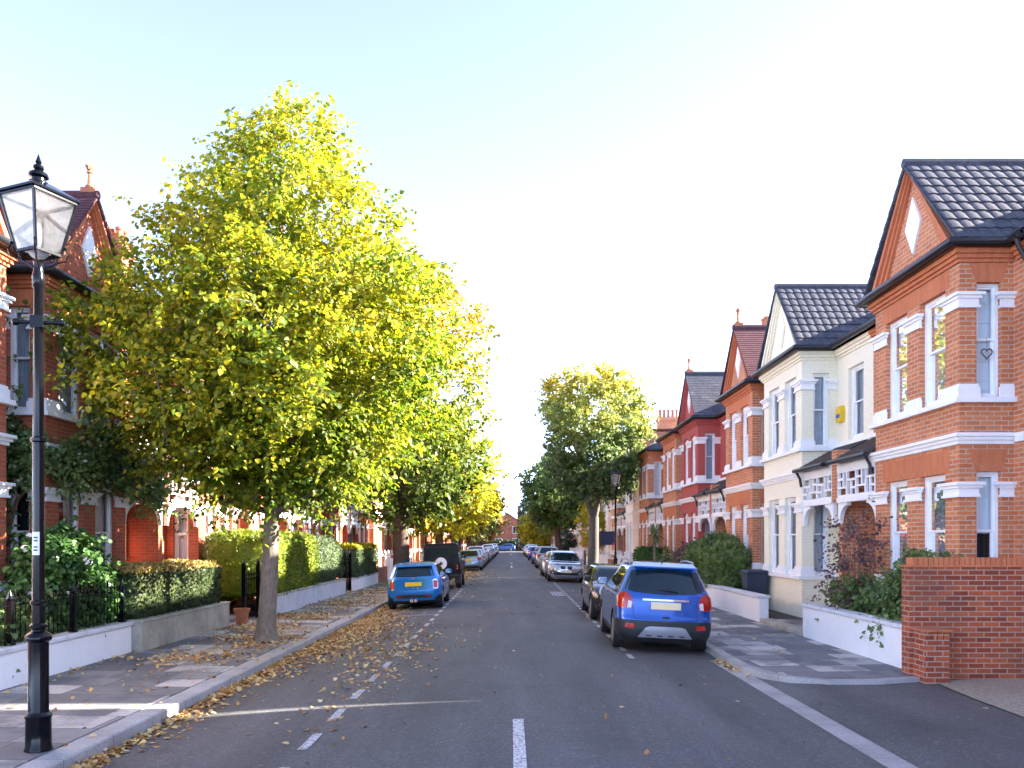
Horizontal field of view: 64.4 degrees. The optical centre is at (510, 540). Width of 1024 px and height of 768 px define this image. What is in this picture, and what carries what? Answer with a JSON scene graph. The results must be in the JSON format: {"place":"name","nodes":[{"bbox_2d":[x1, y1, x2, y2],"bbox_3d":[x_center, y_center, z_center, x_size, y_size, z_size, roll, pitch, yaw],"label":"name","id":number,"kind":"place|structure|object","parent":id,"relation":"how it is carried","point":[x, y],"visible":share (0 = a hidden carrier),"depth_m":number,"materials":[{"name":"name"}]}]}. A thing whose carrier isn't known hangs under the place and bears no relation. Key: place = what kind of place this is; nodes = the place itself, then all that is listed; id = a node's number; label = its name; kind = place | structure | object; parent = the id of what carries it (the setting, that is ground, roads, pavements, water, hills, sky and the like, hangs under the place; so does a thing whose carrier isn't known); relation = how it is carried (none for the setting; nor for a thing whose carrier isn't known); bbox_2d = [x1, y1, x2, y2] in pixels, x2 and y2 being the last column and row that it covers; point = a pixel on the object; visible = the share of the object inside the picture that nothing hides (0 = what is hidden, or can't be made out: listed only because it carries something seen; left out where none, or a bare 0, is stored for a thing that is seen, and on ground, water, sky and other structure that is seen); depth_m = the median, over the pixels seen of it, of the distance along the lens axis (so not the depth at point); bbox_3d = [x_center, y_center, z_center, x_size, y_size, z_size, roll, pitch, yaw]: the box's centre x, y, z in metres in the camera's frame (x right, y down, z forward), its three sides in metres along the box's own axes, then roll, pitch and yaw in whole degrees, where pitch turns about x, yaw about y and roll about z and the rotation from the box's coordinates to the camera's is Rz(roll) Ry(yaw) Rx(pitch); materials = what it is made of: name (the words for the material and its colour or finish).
{"place":"outdoors","nodes":[
{"label":"outdoors","id":0,"kind":"place"},
{"bbox_2d":[0,579,388,767],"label":"pavement","id":1,"kind":"structure","parent":0,"point":[109,695],"depth_m":11.11,"materials":[{"name":"concrete"}]},
{"bbox_2d":[0,154,80,752],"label":"street lamp","id":2,"kind":"object","parent":1,"relation":"on","point":[39,211],"visible":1,"depth_m":7.62,"materials":[{"name":"black metal"}]},
{"bbox_2d":[0,621,133,689],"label":"garden wall","id":3,"kind":"structure","parent":1,"relation":"on","point":[81,647],"depth_m":12.28,"materials":[{"name":"paint"}]},
{"bbox_2d":[0,579,125,645],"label":"iron railing","id":4,"kind":"object","parent":3,"relation":"on","point":[9,605],"visible":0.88,"depth_m":12.44,"materials":[{"name":"metal"}]},
{"bbox_2d":[127,601,230,651],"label":"garden wall","id":5,"kind":"structure","parent":1,"relation":"on","point":[148,633],"depth_m":15.74,"materials":[{"name":"concrete"}]},
{"bbox_2d":[106,558,223,622],"bbox_3d":[-7.111,1.004,16.415,1.390,1.263,4.477,0,0,0],"label":"hedge","id":6,"kind":"object","parent":5,"relation":"on","point":[152,588],"visible":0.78,"depth_m":15.71,"materials":[{"name":"green plant"}]},
{"bbox_2d":[233,608,249,624],"bbox_3d":[-6.250,1.755,18.900,0.380,0.370,0.380,0,0,0],"label":"flower pot","id":7,"kind":"object","parent":1,"relation":"on","point":[241,615],"visible":0.97,"depth_m":18.78,"materials":[{"name":"ceramic"}]},
{"bbox_2d":[241,559,260,618],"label":"garden gate","id":8,"kind":"structure","parent":1,"relation":"on","point":[244,579],"depth_m":19.91,"materials":[{"name":"black metal"}]},
{"bbox_2d":[18,80,487,642],"bbox_3d":[-4.651,-3.386,15.892,8.377,10.779,7.801,0,0,0],"label":"street tree","id":9,"kind":"object","parent":1,"relation":"on","point":[252,358],"visible":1,"depth_m":14.32,"materials":[{"name":"green plant"}]},
{"bbox_2d":[277,584,318,612],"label":"garden wall","id":10,"kind":"structure","parent":1,"relation":"on","point":[296,599],"depth_m":23.23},
{"bbox_2d":[202,528,319,601],"bbox_3d":[-7.004,0.635,23.286,2.083,2.000,5.400,0,0,0],"label":"hedge","id":11,"kind":"object","parent":10,"relation":"on","point":[297,565],"visible":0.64,"depth_m":21.05,"materials":[{"name":"green plant"}]},
{"bbox_2d":[318,578,345,601],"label":"garden wall","id":12,"kind":"structure","parent":1,"relation":"on","point":[329,589],"depth_m":27.77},
{"bbox_2d":[315,534,345,582],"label":"hedge","id":13,"kind":"object","parent":12,"relation":"on","point":[331,555],"visible":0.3,"depth_m":27.71,"materials":[{"name":"green plant"}]},
{"bbox_2d":[343,550,351,590],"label":"garden gate","id":14,"kind":"structure","parent":1,"relation":"on","point":[349,573],"depth_m":31.09,"materials":[{"name":"black metal"}]},
{"bbox_2d":[352,572,377,590],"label":"garden wall","id":15,"kind":"structure","parent":1,"relation":"on","point":[363,581],"depth_m":33.71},
{"bbox_2d":[339,541,379,579],"bbox_3d":[-6.671,0.825,34.443,1.624,1.668,5.800,0,0,0],"label":"hedge","id":16,"kind":"object","parent":15,"relation":"on","point":[365,560],"visible":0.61,"depth_m":33.50,"materials":[{"name":"green plant"}]},
{"bbox_2d":[326,258,503,567],"bbox_3d":[-5.042,-5.305,35.882,9.498,14.935,10.719,0,0,0],"label":"street tree","id":17,"kind":"object","parent":1,"relation":"on","point":[407,501],"visible":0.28,"depth_m":35.29,"materials":[{"name":"green plant"}]},
{"bbox_2d":[389,419,516,543],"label":"street tree","id":18,"kind":"object","parent":1,"relation":"on","point":[481,504],"visible":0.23,"depth_m":54.77,"materials":[{"name":"yellow plant"}]},
{"bbox_2d":[431,481,510,550],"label":"street tree","id":19,"kind":"object","parent":1,"relation":"on","point":[467,540],"visible":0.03,"depth_m":75.27,"materials":[{"name":"plant"}]},
{"bbox_2d":[472,517,512,545],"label":"street tree","id":20,"kind":"object","parent":1,"relation":"on","point":[493,535],"visible":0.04,"depth_m":134.72,"materials":[{"name":"brown plant"}]},
{"bbox_2d":[229,579,347,613],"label":"garden ground","id":21,"kind":"structure","parent":0,"point":[238,605],"depth_m":23.24,"materials":[{"name":"soil"}]},
{"bbox_2d":[0,203,32,593],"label":"terraced house","id":22,"kind":"structure","parent":21,"relation":"on","point":[7,260],"depth_m":12.96,"materials":[{"name":"red brick"}]},
{"bbox_2d":[0,595,59,677],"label":"shrub","id":23,"kind":"object","parent":21,"relation":"on","point":[28,619],"visible":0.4,"depth_m":11.31,"materials":[{"name":"green plant"}]},
{"bbox_2d":[0,515,130,636],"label":"shrub","id":24,"kind":"object","parent":21,"relation":"on","point":[79,562],"visible":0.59,"depth_m":13.13,"materials":[{"name":"green plant"}]},
{"bbox_2d":[6,162,165,593],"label":"terraced house","id":25,"kind":"structure","parent":21,"relation":"on","point":[131,536],"depth_m":15.15,"materials":[{"name":"red brick"}]},
{"bbox_2d":[11,478,29,563],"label":"window","id":26,"kind":"structure","parent":25,"relation":"in","point":[25,525],"depth_m":14.50,"materials":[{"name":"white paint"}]},
{"bbox_2d":[11,307,29,409],"bbox_3d":[-8.565,-3.175,14.315,0.390,1.830,0.190,0,0,0],"label":"window","id":27,"kind":"structure","parent":25,"relation":"in","point":[20,336],"depth_m":14.36,"materials":[{"name":"glass"}]},
{"bbox_2d":[59,480,77,545],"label":"window","id":28,"kind":"structure","parent":25,"relation":"in","point":[67,510],"depth_m":15.29,"materials":[{"name":"glass"}]},
{"bbox_2d":[59,318,77,417],"bbox_3d":[-8.257,-3.175,14.985,0.174,1.830,0.830,0,0,0],"label":"window","id":29,"kind":"structure","parent":25,"relation":"in","point":[64,394],"depth_m":15.29,"materials":[{"name":"glass"}]},
{"bbox_2d":[95,486,111,564],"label":"window","id":30,"kind":"structure","parent":25,"relation":"in","point":[99,509],"depth_m":16.58,"materials":[{"name":"white paint"}]},
{"bbox_2d":[6,284,178,565],"bbox_3d":[-7.992,-1.260,15.834,1.918,6.322,5.913,0,0,13],"label":"climbing plant","id":31,"kind":"object","parent":21,"relation":"on","point":[19,451],"visible":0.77,"depth_m":14.69,"materials":[{"name":"green plant"}]},
{"bbox_2d":[130,299,240,605],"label":"terraced house","id":32,"kind":"structure","parent":21,"relation":"on","point":[189,545],"depth_m":21.10,"materials":[{"name":"red brick"}]},
{"bbox_2d":[175,499,187,559],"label":"window","id":33,"kind":"structure","parent":32,"relation":"in","point":[181,544],"depth_m":21.32,"materials":[{"name":"white paint"}]},
{"bbox_2d":[109,226,291,601],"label":"terraced house","id":34,"kind":"structure","parent":21,"relation":"on","point":[242,524],"depth_m":25.15,"materials":[{"name":"red brick"}]},
{"bbox_2d":[288,397,324,535],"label":"terraced house","id":35,"kind":"structure","parent":21,"relation":"on","point":[307,525],"depth_m":32.41,"materials":[{"name":"brick"}]},
{"bbox_2d":[323,501,354,578],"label":"terraced house","id":36,"kind":"structure","parent":21,"relation":"on","point":[339,530],"depth_m":38.63,"materials":[{"name":"red brick"}]},
{"bbox_2d":[342,453,369,542],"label":"terraced house","id":37,"kind":"structure","parent":21,"relation":"on","point":[356,534],"depth_m":43.27,"materials":[{"name":"red brick"}]},
{"bbox_2d":[368,487,386,566],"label":"terraced house","id":38,"kind":"structure","parent":21,"relation":"on","point":[376,535],"depth_m":49.84,"materials":[{"name":"paint"}]},
{"bbox_2d":[382,502,393,557],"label":"terraced house","id":39,"kind":"structure","parent":21,"relation":"on","point":[389,538],"depth_m":55.10,"materials":[{"name":"red brick"}]},
{"bbox_2d":[94,552,887,767],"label":"road","id":40,"kind":"structure","parent":0,"point":[451,715],"depth_m":9.91,"materials":[{"name":"asphalt"}]},
{"bbox_2d":[387,560,451,608],"bbox_3d":[-2.914,1.326,26.132,1.988,1.472,3.764,-3,0,0],"label":"parked car","id":41,"kind":"object","parent":40,"relation":"on","point":[418,582],"visible":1,"depth_m":24.46,"materials":[{"name":"paint"}]},
{"bbox_2d":[423,540,465,587],"bbox_3d":[-2.968,1.032,36.421,1.971,2.063,3.978,-3,0,0],"label":"parked car","id":42,"kind":"object","parent":40,"relation":"on","point":[446,555],"visible":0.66,"depth_m":34.73,"materials":[{"name":"black paint"}]},
{"bbox_2d":[461,549,483,569],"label":"parked car","id":43,"kind":"object","parent":40,"relation":"on","point":[474,558],"visible":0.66,"depth_m":55.26,"materials":[{"name":"paint"}]},
{"bbox_2d":[513,719,526,767],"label":"line marking","id":44,"kind":"object","parent":40,"relation":"on","point":[519,754],"visible":1,"depth_m":7.91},
{"bbox_2d":[534,546,557,567],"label":"parked car","id":45,"kind":"object","parent":40,"relation":"on","point":[541,551],"visible":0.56,"depth_m":59.15,"materials":[{"name":"paint"}]},
{"bbox_2d":[545,549,584,581],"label":"parked car","id":46,"kind":"object","parent":40,"relation":"on","point":[564,564],"visible":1,"depth_m":40.35,"materials":[{"name":"silver metal"}]},
{"bbox_2d":[581,562,621,618],"bbox_3d":[2.914,1.326,22.368,1.988,1.472,3.764,3,0,0],"label":"parked car","id":47,"kind":"object","parent":40,"relation":"on","point":[591,587],"visible":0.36,"depth_m":21.79,"materials":[{"name":"black paint"}]},
{"bbox_2d":[598,558,711,650],"bbox_3d":[2.880,1.168,16.798,2.056,1.783,4.285,3,0,2],"label":"parked car","id":48,"kind":"object","parent":40,"relation":"on","point":[656,602],"visible":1,"depth_m":14.84,"materials":[{"name":"blue paint"}]},
{"bbox_2d":[710,660,917,767],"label":"dropped kerb","id":49,"kind":"structure","parent":40,"relation":"on","point":[881,755],"depth_m":9.17,"materials":[{"name":"concrete"}]},
{"bbox_2d":[0,0,1023,517],"label":"sky","id":50,"kind":"structure","parent":0,"point":[614,180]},
{"bbox_2d":[583,560,802,618],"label":"garden ground","id":51,"kind":"structure","parent":0,"point":[773,614],"depth_m":20.44,"materials":[{"name":"soil"}]},
{"bbox_2d":[560,529,577,550],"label":"cypress","id":52,"kind":"object","parent":51,"relation":"on","point":[569,544],"visible":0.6,"depth_m":85.59,"materials":[{"name":"green plant"}]},
{"bbox_2d":[569,501,605,555],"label":"garden tree","id":53,"kind":"object","parent":51,"relation":"on","point":[586,523],"visible":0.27,"depth_m":61.70,"materials":[{"name":"plant"}]},
{"bbox_2d":[600,531,613,544],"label":"estate agent board","id":54,"kind":"object","parent":51,"relation":"on","point":[606,537],"visible":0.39,"depth_m":47.58,"materials":[{"name":"blue paint"}]},
{"bbox_2d":[610,453,625,557],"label":"terraced house","id":55,"kind":"structure","parent":51,"relation":"on","point":[620,507],"depth_m":54.10,"materials":[{"name":"orange brick"}]},
{"bbox_2d":[601,410,678,557],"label":"terraced house","id":56,"kind":"structure","parent":51,"relation":"on","point":[664,421],"depth_m":58.39,"materials":[{"name":"brick"}]},
{"bbox_2d":[618,428,672,560],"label":"terraced house","id":57,"kind":"structure","parent":51,"relation":"on","point":[630,522],"depth_m":48.33,"materials":[{"name":"brick"}]},
{"bbox_2d":[632,545,662,561],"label":"hedge","id":58,"kind":"object","parent":51,"relation":"on","point":[643,553],"visible":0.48,"depth_m":38.36,"materials":[{"name":"green plant"}]},
{"bbox_2d":[634,441,662,546],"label":"terraced house","id":59,"kind":"structure","parent":51,"relation":"on","point":[650,480],"depth_m":41.95,"materials":[{"name":"orange brick"}]},
{"bbox_2d":[654,461,660,496],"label":"window","id":60,"kind":"structure","parent":59,"relation":"in","point":[657,471],"depth_m":42.02,"materials":[{"name":"white paint"}]},
{"bbox_2d":[638,523,674,560],"bbox_3d":[6.494,0.539,35.100,1.415,2.679,2.181,0,0,-19],"label":"cordyline palm","id":61,"kind":"object","parent":51,"relation":"on","point":[655,536],"visible":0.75,"depth_m":35.40,"materials":[{"name":"green plant"}]},
{"bbox_2d":[668,536,700,563],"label":"shrub","id":62,"kind":"object","parent":51,"relation":"on","point":[676,555],"visible":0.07,"depth_m":29.39,"materials":[{"name":"purple plant"}]},
{"bbox_2d":[673,358,725,550],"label":"terraced house","id":63,"kind":"structure","parent":51,"relation":"on","point":[700,427],"depth_m":31.05,"materials":[{"name":"red paint"}]},
{"bbox_2d":[705,433,714,480],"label":"window","id":64,"kind":"structure","parent":63,"relation":"in","point":[709,446],"depth_m":31.02,"materials":[{"name":"white paint"}]},
{"bbox_2d":[651,316,767,556],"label":"terraced house","id":65,"kind":"structure","parent":51,"relation":"on","point":[668,511],"depth_m":36.08,"materials":[{"name":"orange brick"}]},
{"bbox_2d":[680,529,752,589],"bbox_3d":[6.538,0.794,25.750,1.675,2.325,4.464,0,0,0],"label":"clipped bush","id":66,"kind":"object","parent":51,"relation":"on","point":[715,558],"visible":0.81,"depth_m":24.05,"materials":[{"name":"green plant"}]},
{"bbox_2d":[705,307,765,568],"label":"terraced house","id":67,"kind":"structure","parent":51,"relation":"on","point":[737,500],"depth_m":25.02,"materials":[{"name":"orange brick"}]},
{"bbox_2d":[732,413,735,468],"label":"window","id":68,"kind":"structure","parent":67,"relation":"in","point":[733,420],"depth_m":26.30,"materials":[{"name":"white paint"}]},
{"bbox_2d":[743,505,747,560],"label":"window","id":69,"kind":"structure","parent":67,"relation":"in","point":[745,520],"depth_m":24.99,"materials":[{"name":"white paint"}]},
{"bbox_2d":[743,406,747,465],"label":"window","id":70,"kind":"structure","parent":67,"relation":"in","point":[745,420],"depth_m":25.03,"materials":[{"name":"glass"}]},
{"bbox_2d":[704,583,770,621],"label":"garden wall","id":71,"kind":"structure","parent":51,"relation":"on","point":[754,606],"depth_m":21.07,"materials":[{"name":"paint"}]},
{"bbox_2d":[740,569,768,594],"bbox_3d":[6.720,1.334,22.389,0.608,1.087,0.703,0,0,0],"label":"wheelie bin","id":72,"kind":"object","parent":51,"relation":"on","point":[755,580],"visible":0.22,"depth_m":22.10,"materials":[{"name":"black plastic"}]},
{"bbox_2d":[751,284,875,617],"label":"terraced house","id":73,"kind":"structure","parent":51,"relation":"on","point":[814,372],"depth_m":20.04,"materials":[{"name":"beige paint"}]},
{"bbox_2d":[772,500,778,572],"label":"window","id":74,"kind":"structure","parent":73,"relation":"in","point":[775,518],"depth_m":22.25,"materials":[{"name":"white paint"}]},
{"bbox_2d":[772,388,778,455],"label":"window","id":75,"kind":"structure","parent":73,"relation":"in","point":[775,405],"depth_m":22.25,"materials":[{"name":"white paint"}]},
{"bbox_2d":[788,497,795,574],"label":"window","id":76,"kind":"structure","parent":73,"relation":"in","point":[790,500],"depth_m":20.96,"materials":[{"name":"white paint"}]},
{"bbox_2d":[788,379,795,450],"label":"window","id":77,"kind":"structure","parent":73,"relation":"in","point":[790,390],"depth_m":20.96,"materials":[{"name":"white paint"}]},
{"bbox_2d":[813,496,827,575],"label":"window","id":78,"kind":"structure","parent":73,"relation":"in","point":[821,514],"depth_m":20.01,"materials":[{"name":"glass"}]},
{"bbox_2d":[813,374,827,447],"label":"window","id":79,"kind":"structure","parent":73,"relation":"in","point":[820,394],"depth_m":20.01,"materials":[{"name":"white paint"}]},
{"bbox_2d":[852,363,863,438],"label":"window","id":80,"kind":"structure","parent":73,"relation":"in","point":[857,372],"depth_m":19.01,"materials":[{"name":"white paint"}]},
{"bbox_2d":[801,603,901,668],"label":"garden wall","id":81,"kind":"structure","parent":51,"relation":"on","point":[838,628],"depth_m":14.10,"materials":[{"name":"paint"}]},
{"bbox_2d":[806,495,897,619],"bbox_3d":[6.503,0.524,15.341,1.772,2.762,1.579,0,0,30],"label":"shrub","id":82,"kind":"object","parent":51,"relation":"on","point":[847,560],"visible":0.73,"depth_m":15.35,"materials":[{"name":"red plant"}]},
{"bbox_2d":[814,567,892,620],"bbox_3d":[6.636,1.358,15.177,1.292,1.734,2.759,0,0,-8],"label":"shrub","id":83,"kind":"object","parent":51,"relation":"on","point":[860,598],"visible":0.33,"depth_m":15.06,"materials":[{"name":"green plant"}]},
{"bbox_2d":[854,545,963,647],"bbox_3d":[6.509,1.163,13.088,1.688,2.194,2.177,0,0,0],"label":"rose bush","id":84,"kind":"object","parent":51,"relation":"on","point":[893,596],"visible":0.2,"depth_m":13.15,"materials":[{"name":"green plant"}]},
{"bbox_2d":[826,159,1023,608],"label":"terraced house","id":85,"kind":"structure","parent":51,"relation":"on","point":[935,463],"depth_m":13.54,"materials":[{"name":"orange brick"}]},
{"bbox_2d":[890,480,906,582],"bbox_3d":[7.258,-0.120,14.965,0.176,1.960,0.830,0,0,0],"label":"window","id":86,"kind":"structure","parent":85,"relation":"in","point":[898,508],"depth_m":15.18,"materials":[{"name":"white paint"}]},
{"bbox_2d":[890,316,906,417],"bbox_3d":[7.258,-3.175,14.965,0.176,1.830,0.830,0,0,0],"label":"window","id":87,"kind":"structure","parent":85,"relation":"in","point":[898,342],"depth_m":15.18,"materials":[{"name":"glass"}]},
{"bbox_2d":[925,474,944,556],"bbox_3d":[7.258,-0.120,13.685,0.176,1.960,0.830,0,0,0],"label":"window","id":88,"kind":"structure","parent":85,"relation":"in","point":[934,505],"depth_m":13.86,"materials":[{"name":"white paint"}]},
{"bbox_2d":[925,294,944,406],"bbox_3d":[7.258,-3.175,13.685,0.176,1.830,0.830,0,0,0],"label":"window","id":89,"kind":"structure","parent":85,"relation":"in","point":[934,322],"depth_m":13.88,"materials":[{"name":"white paint"}]},
{"bbox_2d":[977,472,997,557],"bbox_3d":[7.565,-0.120,13.070,0.390,1.960,0.300,0,0,0],"label":"window","id":90,"kind":"structure","parent":85,"relation":"in","point":[987,504],"depth_m":13.08,"materials":[{"name":"white paint"}]},
{"bbox_2d":[977,284,997,396],"bbox_3d":[7.565,-3.175,13.008,0.390,1.830,0.176,0,0,0],"label":"window","id":91,"kind":"structure","parent":85,"relation":"in","point":[987,315],"depth_m":13.02,"materials":[{"name":"glass"}]},
{"bbox_2d":[583,564,913,678],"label":"pavement","id":92,"kind":"structure","parent":0,"point":[804,657],"depth_m":14.18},
{"bbox_2d":[0,559,987,767],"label":"fallen leaves","id":93,"kind":"object","parent":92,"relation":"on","point":[364,625],"visible":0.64,"depth_m":14.59,"materials":[{"name":"brown plant"}]},
{"bbox_2d":[514,512,531,543],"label":"street tree","id":94,"kind":"object","parent":92,"relation":"on","point":[519,527],"visible":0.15,"depth_m":133.27,"materials":[{"name":"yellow plant"}]},
{"bbox_2d":[521,513,553,546],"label":"street tree","id":95,"kind":"object","parent":92,"relation":"on","point":[531,533],"visible":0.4,"depth_m":114.63,"materials":[{"name":"plant"}]},
{"bbox_2d":[514,448,585,549],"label":"street tree","id":96,"kind":"object","parent":92,"relation":"on","point":[549,514],"visible":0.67,"depth_m":76.51,"materials":[{"name":"green plant"}]},
{"bbox_2d":[534,359,659,574],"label":"street tree","id":97,"kind":"object","parent":92,"relation":"on","point":[562,415],"visible":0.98,"depth_m":43.95,"materials":[{"name":"green plant"}]},
{"bbox_2d":[609,466,620,563],"bbox_3d":[5.100,-0.838,39.500,0.503,5.616,0.503,0,0,22],"label":"street lamp","id":98,"kind":"object","parent":92,"relation":"on","point":[615,498],"visible":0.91,"depth_m":39.46,"materials":[{"name":"black metal"}]},
{"bbox_2d":[776,619,802,626],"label":"path","id":99,"kind":"structure","parent":0,"point":[798,622],"depth_m":18.82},
{"bbox_2d":[759,618,802,635],"bbox_3d":[6.090,1.950,18.000,0.320,0.200,2.760,0,0,0],"label":"step","id":100,"kind":"object","parent":99,"relation":"on","point":[788,627],"visible":0.54,"depth_m":17.92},
{"bbox_2d":[754,676,1023,767],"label":"drive","id":101,"kind":"structure","parent":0,"point":[919,725],"depth_m":9.17,"materials":[{"name":"asphalt"}]},
{"bbox_2d":[938,678,1023,716],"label":"gravel drive","id":102,"kind":"structure","parent":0,"point":[1007,694],"depth_m":10.83,"materials":[{"name":"gravel"}]},
{"bbox_2d":[900,557,1023,683],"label":"brick wall","id":103,"kind":"structure","parent":102,"relation":"on","point":[962,618],"depth_m":11.78,"materials":[{"name":"brick"}]},
{"label":"ground","id":104,"kind":"structure","parent":0,"visible":0},
{"bbox_2d":[16,598,387,767],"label":"kerb","id":105,"kind":"structure","parent":104,"relation":"on","point":[119,733],"depth_m":9.72,"materials":[{"name":"concrete"}]},
{"bbox_2d":[466,539,518,550],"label":"hedge","id":106,"kind":"object","parent":104,"relation":"on","point":[502,542],"visible":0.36,"depth_m":159.20,"materials":[{"name":"green plant"}]},
{"bbox_2d":[492,505,520,550],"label":"end house","id":107,"kind":"structure","parent":104,"relation":"on","point":[510,534],"depth_m":162.00,"materials":[{"name":"brick"}]},
{"bbox_2d":[704,642,918,684],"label":"kerb","id":108,"kind":"structure","parent":104,"relation":"on","point":[728,658],"depth_m":11.84,"materials":[{"name":"concrete"}]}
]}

